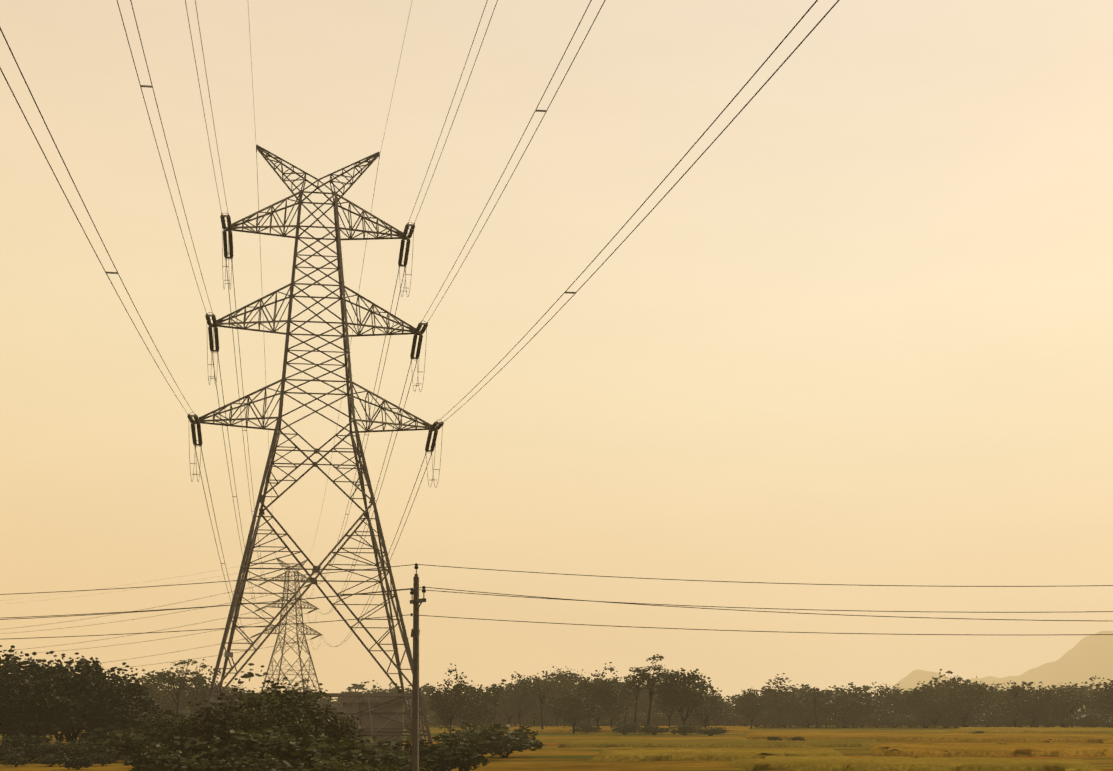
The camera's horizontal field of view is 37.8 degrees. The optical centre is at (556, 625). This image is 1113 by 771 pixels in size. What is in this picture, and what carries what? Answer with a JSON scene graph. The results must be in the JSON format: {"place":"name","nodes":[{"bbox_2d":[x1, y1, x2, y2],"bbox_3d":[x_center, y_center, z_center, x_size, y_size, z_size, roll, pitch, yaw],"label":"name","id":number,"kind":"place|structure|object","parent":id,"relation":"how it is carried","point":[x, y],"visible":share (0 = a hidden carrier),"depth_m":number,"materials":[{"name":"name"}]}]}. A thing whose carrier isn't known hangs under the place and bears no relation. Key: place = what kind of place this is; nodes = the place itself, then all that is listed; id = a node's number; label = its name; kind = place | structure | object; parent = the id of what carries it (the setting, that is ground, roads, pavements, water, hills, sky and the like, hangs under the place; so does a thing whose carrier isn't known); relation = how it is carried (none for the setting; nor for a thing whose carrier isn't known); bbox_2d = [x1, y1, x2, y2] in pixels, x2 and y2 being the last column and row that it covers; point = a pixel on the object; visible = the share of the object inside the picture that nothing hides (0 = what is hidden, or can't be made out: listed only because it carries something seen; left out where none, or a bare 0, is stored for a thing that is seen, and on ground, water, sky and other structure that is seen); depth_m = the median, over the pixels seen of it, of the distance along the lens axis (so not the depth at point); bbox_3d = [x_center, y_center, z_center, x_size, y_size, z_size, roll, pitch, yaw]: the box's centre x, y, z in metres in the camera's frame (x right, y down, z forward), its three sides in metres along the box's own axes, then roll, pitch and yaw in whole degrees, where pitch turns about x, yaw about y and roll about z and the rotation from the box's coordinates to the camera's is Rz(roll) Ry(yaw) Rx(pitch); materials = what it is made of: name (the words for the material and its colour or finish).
{"place":"outdoors","nodes":[
{"label":"outdoors","id":0,"kind":"place"},
{"bbox_2d":[338,698,403,750],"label":"pump house","id":1,"kind":"structure","parent":0,"point":[378,723],"depth_m":131.56,"materials":[{"name":"paint"}]},
{"bbox_2d":[0,714,1112,770],"bbox_3d":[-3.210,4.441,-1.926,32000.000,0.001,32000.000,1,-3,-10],"label":"ground","id":2,"kind":"structure","parent":0,"point":[550,756],"depth_m":169.21,"materials":[{"name":"green plant"}]},
{"bbox_2d":[0,740,27,761],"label":"bush","id":3,"kind":"object","parent":2,"relation":"on","point":[4,750],"visible":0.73,"depth_m":140.28,"materials":[{"name":"green plant"}]},
{"bbox_2d":[0,753,31,766],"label":"bush","id":4,"kind":"object","parent":2,"relation":"on","point":[20,759],"visible":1,"depth_m":131.47,"materials":[{"name":"green plant"}]},
{"bbox_2d":[0,655,41,736],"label":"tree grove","id":5,"kind":"object","parent":2,"relation":"on","point":[8,684],"visible":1,"depth_m":147.64,"materials":[{"name":"green plant"}]},
{"bbox_2d":[0,645,64,745],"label":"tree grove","id":6,"kind":"object","parent":2,"relation":"on","point":[33,664],"visible":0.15,"depth_m":160.90,"materials":[{"name":"green plant"}]},
{"bbox_2d":[0,733,64,762],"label":"bush","id":7,"kind":"object","parent":2,"relation":"on","point":[27,744],"visible":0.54,"depth_m":143.75,"materials":[{"name":"green plant"}]},
{"bbox_2d":[0,671,65,759],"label":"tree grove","id":8,"kind":"object","parent":2,"relation":"on","point":[39,700],"visible":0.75,"depth_m":150.16,"materials":[{"name":"green plant"}]},
{"bbox_2d":[36,753,67,766],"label":"bush","id":9,"kind":"object","parent":2,"relation":"on","point":[51,758],"visible":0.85,"depth_m":132.47,"materials":[{"name":"green plant"}]},
{"bbox_2d":[17,652,92,741],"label":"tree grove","id":10,"kind":"object","parent":2,"relation":"on","point":[60,735],"visible":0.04,"depth_m":162.45,"materials":[{"name":"green plant"}]},
{"bbox_2d":[28,741,89,759],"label":"bush","id":11,"kind":"object","parent":2,"relation":"on","point":[70,750],"visible":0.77,"depth_m":141.36,"materials":[{"name":"green plant"}]},
{"bbox_2d":[29,657,111,743],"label":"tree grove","id":12,"kind":"object","parent":2,"relation":"on","point":[74,705],"visible":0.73,"depth_m":153.24,"materials":[{"name":"green plant"}]},
{"bbox_2d":[56,755,96,769],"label":"bush","id":13,"kind":"object","parent":2,"relation":"on","point":[78,761],"visible":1,"depth_m":125.36,"materials":[{"name":"green plant"}]},
{"bbox_2d":[82,752,116,765],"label":"bush","id":14,"kind":"object","parent":2,"relation":"on","point":[101,759],"visible":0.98,"depth_m":133.19,"materials":[{"name":"green plant"}]},
{"bbox_2d":[59,656,148,737],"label":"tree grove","id":15,"kind":"object","parent":2,"relation":"on","point":[114,676],"visible":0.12,"depth_m":162.36,"materials":[{"name":"green plant"}]},
{"bbox_2d":[78,740,130,760],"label":"bush","id":16,"kind":"object","parent":2,"relation":"on","point":[102,749],"visible":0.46,"depth_m":141.80,"materials":[{"name":"green plant"}]},
{"bbox_2d":[85,681,146,733],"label":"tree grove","id":17,"kind":"object","parent":2,"relation":"on","point":[118,712],"visible":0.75,"depth_m":152.59,"materials":[{"name":"green plant"}]},
{"bbox_2d":[78,709,188,743],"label":"bush","id":18,"kind":"object","parent":2,"relation":"on","point":[99,735],"visible":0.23,"depth_m":151.61,"materials":[{"name":"green plant"}]},
{"bbox_2d":[96,723,175,768],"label":"bush","id":19,"kind":"object","parent":2,"relation":"on","point":[126,740],"visible":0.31,"depth_m":115.92,"materials":[{"name":"green plant"}]},
{"bbox_2d":[109,683,162,718],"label":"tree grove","id":20,"kind":"object","parent":2,"relation":"on","point":[152,704],"visible":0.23,"depth_m":162.68,"materials":[{"name":"green plant"}]},
{"bbox_2d":[113,667,186,717],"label":"round tree","id":21,"kind":"object","parent":2,"relation":"on","point":[163,704],"visible":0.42,"depth_m":332.90,"materials":[{"name":"green plant"}]},
{"bbox_2d":[130,710,190,758],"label":"bush","id":22,"kind":"object","parent":2,"relation":"on","point":[160,722],"visible":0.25,"depth_m":114.54,"materials":[{"name":"green plant"}]},
{"bbox_2d":[127,736,217,770],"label":"bush","id":23,"kind":"object","parent":2,"relation":"on","point":[168,749],"visible":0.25,"depth_m":94.33,"materials":[{"name":"green plant"}]},
{"bbox_2d":[147,659,204,716],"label":"tall tree","id":24,"kind":"object","parent":2,"relation":"on","point":[181,683],"visible":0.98,"depth_m":318.94,"materials":[{"name":"green plant"}]},
{"bbox_2d":[162,718,209,747],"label":"bush","id":25,"kind":"object","parent":2,"relation":"on","point":[180,731],"visible":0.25,"depth_m":112.53,"materials":[{"name":"green plant"}]},
{"bbox_2d":[146,750,241,770],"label":"bush","id":26,"kind":"object","parent":2,"relation":"on","point":[169,763],"visible":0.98,"depth_m":87.32,"materials":[{"name":"green plant"}]},
{"bbox_2d":[171,659,229,716],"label":"round tree","id":27,"kind":"object","parent":2,"relation":"on","point":[199,691],"visible":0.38,"depth_m":328.62,"materials":[{"name":"green plant"}]},
{"bbox_2d":[174,730,286,767],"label":"bush","id":28,"kind":"object","parent":2,"relation":"on","point":[210,748],"visible":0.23,"depth_m":92.93,"materials":[{"name":"green plant"}]},
{"bbox_2d":[182,663,298,745],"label":"round tree","id":29,"kind":"object","parent":2,"relation":"on","point":[217,722],"visible":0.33,"depth_m":108.26,"materials":[{"name":"green plant"}]},
{"bbox_2d":[206,752,279,770],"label":"bush","id":30,"kind":"object","parent":2,"relation":"on","point":[269,757],"visible":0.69,"depth_m":88.20,"materials":[{"name":"green plant"}]},
{"bbox_2d":[224,701,300,761],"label":"bush","id":31,"kind":"object","parent":2,"relation":"on","point":[252,725],"visible":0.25,"depth_m":100.81,"materials":[{"name":"green plant"}]},
{"bbox_2d":[207,726,332,762],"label":"bush","id":32,"kind":"object","parent":2,"relation":"on","point":[271,732],"visible":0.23,"depth_m":93.60,"materials":[{"name":"green plant"}]},
{"bbox_2d":[231,759,309,770],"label":"bush","id":33,"kind":"object","parent":2,"relation":"on","point":[286,766],"visible":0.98,"depth_m":87.14,"materials":[{"name":"green plant"}]},
{"bbox_2d":[226,689,334,742],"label":"round tree","id":34,"kind":"object","parent":2,"relation":"on","point":[302,710],"visible":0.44,"depth_m":103.83,"materials":[{"name":"green plant"}]},
{"bbox_2d":[250,557,322,697],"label":"transmission tower","id":35,"kind":"structure","parent":2,"relation":"on","point":[300,607],"depth_m":458.32,"materials":[{"name":"metal"}]},
{"bbox_2d":[0,562,305,669],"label":"power lines","id":36,"kind":"object","parent":35,"relation":"attached to","point":[148,632],"visible":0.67,"depth_m":500.75,"materials":[{"name":"grey metal"}]},
{"bbox_2d":[269,719,326,747],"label":"bush","id":37,"kind":"object","parent":2,"relation":"on","point":[298,729],"visible":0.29,"depth_m":98.55,"materials":[{"name":"green plant"}]},
{"bbox_2d":[187,145,443,769],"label":"transmission tower","id":38,"kind":"structure","parent":2,"relation":"on","point":[246,562],"depth_m":123.33,"materials":[{"name":"metal"}]},
{"bbox_2d":[195,152,430,646],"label":"power lines","id":39,"kind":"object","parent":38,"relation":"attached to","point":[333,446],"visible":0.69,"depth_m":159.87,"materials":[{"name":"grey"}]},
{"bbox_2d":[0,0,839,421],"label":"power lines","id":40,"kind":"object","parent":38,"relation":"hanging from","point":[380,152],"visible":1,"depth_m":62.98,"materials":[{"name":"grey metal"}]},
{"bbox_2d":[267,732,388,769],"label":"bush","id":41,"kind":"object","parent":2,"relation":"on","point":[343,746],"visible":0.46,"depth_m":92.27,"materials":[{"name":"green plant"}]},
{"bbox_2d":[296,683,366,746],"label":"round tree","id":42,"kind":"object","parent":2,"relation":"on","point":[334,725],"visible":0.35,"depth_m":106.42,"materials":[{"name":"green plant"}]},
{"bbox_2d":[299,756,372,770],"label":"bush","id":43,"kind":"object","parent":2,"relation":"on","point":[335,765],"visible":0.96,"depth_m":87.10,"materials":[{"name":"green plant"}]},
{"bbox_2d":[338,751,391,770],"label":"bush","id":44,"kind":"object","parent":2,"relation":"on","point":[378,762],"visible":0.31,"depth_m":92.17,"materials":[{"name":"green plant"}]},
{"bbox_2d":[356,748,434,770],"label":"bush","id":45,"kind":"object","parent":2,"relation":"on","point":[405,757],"visible":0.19,"depth_m":96.84,"materials":[{"name":"green plant"}]},
{"bbox_2d":[371,756,430,770],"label":"bush","id":46,"kind":"object","parent":2,"relation":"on","point":[399,765],"visible":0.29,"depth_m":95.45,"materials":[{"name":"green plant"}]},
{"bbox_2d":[408,563,425,770],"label":"distribution pole","id":47,"kind":"object","parent":2,"relation":"on","point":[415,601],"visible":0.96,"depth_m":69.08,"materials":[{"name":"concrete"}]},
{"bbox_2d":[0,564,1112,638],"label":"power line","id":48,"kind":"object","parent":47,"relation":"attached to","point":[568,599],"visible":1,"depth_m":68.29,"materials":[{"name":"grey metal"}]},
{"bbox_2d":[383,733,489,770],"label":"bush","id":49,"kind":"object","parent":2,"relation":"on","point":[454,754],"visible":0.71,"depth_m":108.43,"materials":[{"name":"green plant"}]},
{"bbox_2d":[427,663,474,734],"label":"round tree","id":50,"kind":"object","parent":2,"relation":"on","point":[446,708],"visible":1,"depth_m":296.90,"materials":[{"name":"green plant"}]},
{"bbox_2d":[436,722,517,758],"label":"bush","id":51,"kind":"object","parent":2,"relation":"on","point":[485,742],"visible":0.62,"depth_m":147.26,"materials":[{"name":"green plant"}]},
{"bbox_2d":[455,680,504,728],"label":"round tree","id":52,"kind":"object","parent":2,"relation":"on","point":[480,709],"visible":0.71,"depth_m":306.08,"materials":[{"name":"green plant"}]},
{"bbox_2d":[474,725,545,757],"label":"bush","id":53,"kind":"object","parent":2,"relation":"on","point":[519,745],"visible":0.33,"depth_m":157.78,"materials":[{"name":"green plant"}]},
{"bbox_2d":[500,671,541,725],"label":"round tree","id":54,"kind":"object","parent":2,"relation":"on","point":[527,703],"visible":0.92,"depth_m":396.80,"materials":[{"name":"green plant"}]},
{"bbox_2d":[529,677,555,728],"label":"tall tree","id":55,"kind":"object","parent":2,"relation":"on","point":[541,693],"visible":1,"depth_m":348.05,"materials":[{"name":"green plant"}]},
{"bbox_2d":[521,666,576,725],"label":"round tree","id":56,"kind":"object","parent":2,"relation":"on","point":[548,678],"visible":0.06,"depth_m":417.36,"materials":[{"name":"green plant"}]},
{"bbox_2d":[536,669,590,725],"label":"round tree","id":57,"kind":"object","parent":2,"relation":"on","point":[566,680],"visible":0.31,"depth_m":405.48,"materials":[{"name":"green plant"}]},
{"bbox_2d":[542,689,601,732],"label":"round tree","id":58,"kind":"object","parent":2,"relation":"on","point":[575,704],"visible":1,"depth_m":326.26,"materials":[{"name":"green plant"}]},
{"bbox_2d":[575,678,622,726],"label":"round tree","id":59,"kind":"object","parent":2,"relation":"on","point":[606,694],"visible":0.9,"depth_m":341.22,"materials":[{"name":"green plant"}]},
{"bbox_2d":[589,662,638,727],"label":"round tree","id":60,"kind":"object","parent":2,"relation":"on","point":[623,699],"visible":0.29,"depth_m":375.82,"materials":[{"name":"green plant"}]},
{"bbox_2d":[610,722,641,734],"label":"bush","id":61,"kind":"object","parent":2,"relation":"on","point":[624,728],"visible":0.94,"depth_m":310.99,"materials":[{"name":"green plant"}]},
{"bbox_2d":[506,726,754,732],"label":"rice plot","id":62,"kind":"object","parent":2,"relation":"on","point":[607,729],"visible":0.33,"depth_m":352.40,"materials":[{"name":"plant"}]},
{"bbox_2d":[625,669,647,721],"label":"tall tree","id":63,"kind":"object","parent":2,"relation":"on","point":[638,688],"visible":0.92,"depth_m":332.08,"materials":[{"name":"green plant"}]},
{"bbox_2d":[624,686,657,725],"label":"tree","id":64,"kind":"object","parent":2,"relation":"on","point":[643,701],"visible":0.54,"depth_m":464.24,"materials":[{"name":"green plant"}]},
{"bbox_2d":[629,654,668,732],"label":"tall tree","id":65,"kind":"object","parent":2,"relation":"on","point":[646,677],"visible":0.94,"depth_m":326.75,"materials":[{"name":"green plant"}]},
{"bbox_2d":[633,712,673,725],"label":"bush","id":66,"kind":"object","parent":2,"relation":"on","point":[660,720],"visible":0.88,"depth_m":441.17,"materials":[{"name":"green plant"}]},
{"bbox_2d":[652,668,715,726],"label":"round tree","id":67,"kind":"object","parent":2,"relation":"on","point":[673,691],"visible":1,"depth_m":315.00,"materials":[{"name":"green plant"}]},
{"bbox_2d":[665,723,703,734],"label":"bush","id":68,"kind":"object","parent":2,"relation":"on","point":[685,730],"visible":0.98,"depth_m":300.80,"materials":[{"name":"green plant"}]},
{"bbox_2d":[683,682,729,727],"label":"round tree","id":69,"kind":"object","parent":2,"relation":"on","point":[717,709],"visible":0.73,"depth_m":374.82,"materials":[{"name":"green plant"}]},
{"bbox_2d":[679,709,749,725],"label":"bush","id":70,"kind":"object","parent":2,"relation":"on","point":[731,716],"visible":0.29,"depth_m":438.05,"materials":[{"name":"green plant"}]},
{"bbox_2d":[589,749,843,760],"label":"rice plot","id":71,"kind":"object","parent":2,"relation":"on","point":[673,755],"visible":0.85,"depth_m":151.20,"materials":[{"name":"plant"}]},
{"bbox_2d":[557,739,888,747],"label":"rice plot","id":72,"kind":"object","parent":2,"relation":"on","point":[678,743],"visible":0.83,"depth_m":206.28,"materials":[{"name":"plant"}]},
{"bbox_2d":[730,688,772,728],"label":"round tree","id":73,"kind":"object","parent":2,"relation":"on","point":[745,700],"visible":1,"depth_m":413.42,"materials":[{"name":"green plant"}]},
{"bbox_2d":[749,710,802,727],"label":"bush","id":74,"kind":"object","parent":2,"relation":"on","point":[779,718],"visible":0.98,"depth_m":435.83,"materials":[{"name":"green plant"}]},
{"bbox_2d":[755,673,818,727],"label":"round tree","id":75,"kind":"object","parent":2,"relation":"on","point":[774,696],"visible":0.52,"depth_m":441.45,"materials":[{"name":"green plant"}]},
{"bbox_2d":[779,689,837,727],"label":"tree","id":76,"kind":"object","parent":2,"relation":"on","point":[796,706],"visible":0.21,"depth_m":437.46,"materials":[{"name":"green plant"}]},
{"bbox_2d":[805,684,824,727],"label":"tall tree","id":77,"kind":"object","parent":2,"relation":"on","point":[813,698],"visible":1,"depth_m":421.54,"materials":[{"name":"green plant"}]},
{"bbox_2d":[791,683,904,727],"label":"tree","id":78,"kind":"object","parent":2,"relation":"on","point":[823,703],"visible":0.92,"depth_m":428.97,"materials":[{"name":"green plant"}]},
{"bbox_2d":[828,682,875,727],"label":"round tree","id":79,"kind":"object","parent":2,"relation":"on","point":[850,715],"visible":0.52,"depth_m":427.54,"materials":[{"name":"green plant"}]},
{"bbox_2d":[870,682,907,726],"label":"round tree","id":80,"kind":"object","parent":2,"relation":"on","point":[894,693],"visible":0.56,"depth_m":454.84,"materials":[{"name":"green plant"}]},
{"bbox_2d":[870,714,913,727],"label":"bush","id":81,"kind":"object","parent":2,"relation":"on","point":[899,720],"visible":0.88,"depth_m":435.47,"materials":[{"name":"green plant"}]},
{"bbox_2d":[728,755,1101,770],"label":"rice plot","id":82,"kind":"object","parent":2,"relation":"on","point":[814,763],"visible":0.92,"depth_m":123.82,"materials":[{"name":"plant"}]},
{"bbox_2d":[902,685,943,727],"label":"round tree","id":83,"kind":"object","parent":2,"relation":"on","point":[915,697],"visible":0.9,"depth_m":429.79,"materials":[{"name":"green plant"}]},
{"bbox_2d":[743,732,1112,742],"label":"rice plot","id":84,"kind":"object","parent":2,"relation":"on","point":[1002,737],"visible":0.88,"depth_m":248.96,"materials":[{"name":"plant"}]},
{"bbox_2d":[915,697,952,727],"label":"tree","id":85,"kind":"object","parent":2,"relation":"on","point":[927,711],"visible":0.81,"depth_m":423.09,"materials":[{"name":"green plant"}]},
{"bbox_2d":[919,713,967,727],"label":"bush","id":86,"kind":"object","parent":2,"relation":"on","point":[946,722],"visible":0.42,"depth_m":427.32,"materials":[{"name":"green plant"}]},
{"bbox_2d":[915,669,982,713],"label":"tree","id":87,"kind":"object","parent":2,"relation":"on","point":[940,687],"visible":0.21,"depth_m":506.30,"materials":[{"name":"green plant"}]},
{"bbox_2d":[933,675,993,726],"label":"tree","id":88,"kind":"object","parent":2,"relation":"on","point":[961,701],"visible":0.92,"depth_m":423.16,"materials":[{"name":"green plant"}]},
{"bbox_2d":[938,676,996,726],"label":"round tree","id":89,"kind":"object","parent":2,"relation":"on","point":[970,686],"visible":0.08,"depth_m":443.07,"materials":[{"name":"green plant"}]},
{"bbox_2d":[868,743,1112,756],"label":"rice plot","id":90,"kind":"object","parent":2,"relation":"on","point":[992,750],"visible":0.96,"depth_m":164.31,"materials":[{"name":"plant"}]},
{"bbox_2d":[994,714,1026,726],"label":"bush","id":91,"kind":"object","parent":2,"relation":"on","point":[1007,721],"visible":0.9,"depth_m":431.72,"materials":[{"name":"green plant"}]},
{"bbox_2d":[988,682,1064,726],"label":"tree","id":92,"kind":"object","parent":2,"relation":"on","point":[1011,704],"visible":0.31,"depth_m":432.24,"materials":[{"name":"green plant"}]},
{"bbox_2d":[948,727,1112,733],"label":"rice plot","id":93,"kind":"object","parent":2,"relation":"on","point":[1068,730],"visible":0.96,"depth_m":330.02,"materials":[{"name":"plant"}]},
{"bbox_2d":[1010,692,1051,726],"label":"tree","id":94,"kind":"object","parent":2,"relation":"on","point":[1036,705],"visible":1,"depth_m":417.19,"materials":[{"name":"green plant"}]},
{"bbox_2d":[1021,712,1074,726],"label":"bush","id":95,"kind":"object","parent":2,"relation":"on","point":[1055,721],"visible":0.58,"depth_m":424.58,"materials":[{"name":"green plant"}]},
{"bbox_2d":[1033,681,1094,726],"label":"round tree","id":96,"kind":"object","parent":2,"relation":"on","point":[1057,705],"visible":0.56,"depth_m":423.67,"materials":[{"name":"green plant"}]},
{"bbox_2d":[1052,675,1106,715],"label":"tree","id":97,"kind":"object","parent":2,"relation":"on","point":[1087,690],"visible":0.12,"depth_m":539.48,"materials":[{"name":"green plant"}]},
{"bbox_2d":[1070,713,1110,726],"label":"bush","id":98,"kind":"object","parent":2,"relation":"on","point":[1082,721],"visible":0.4,"depth_m":422.51,"materials":[{"name":"green plant"}]},
{"bbox_2d":[1085,679,1112,717],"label":"round tree","id":99,"kind":"object","parent":2,"relation":"on","point":[1105,699],"visible":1,"depth_m":403.16,"materials":[{"name":"green plant"}]},
{"bbox_2d":[0,0,1112,705],"label":"sky","id":100,"kind":"structure","parent":0,"point":[865,337],"materials":[{"name":"beige"}]},
{"bbox_2d":[884,631,1112,710],"bbox_3d":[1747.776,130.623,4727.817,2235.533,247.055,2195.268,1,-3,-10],"label":"distant hills","id":101,"kind":"structure","parent":0,"point":[1084,659],"depth_m":4453.28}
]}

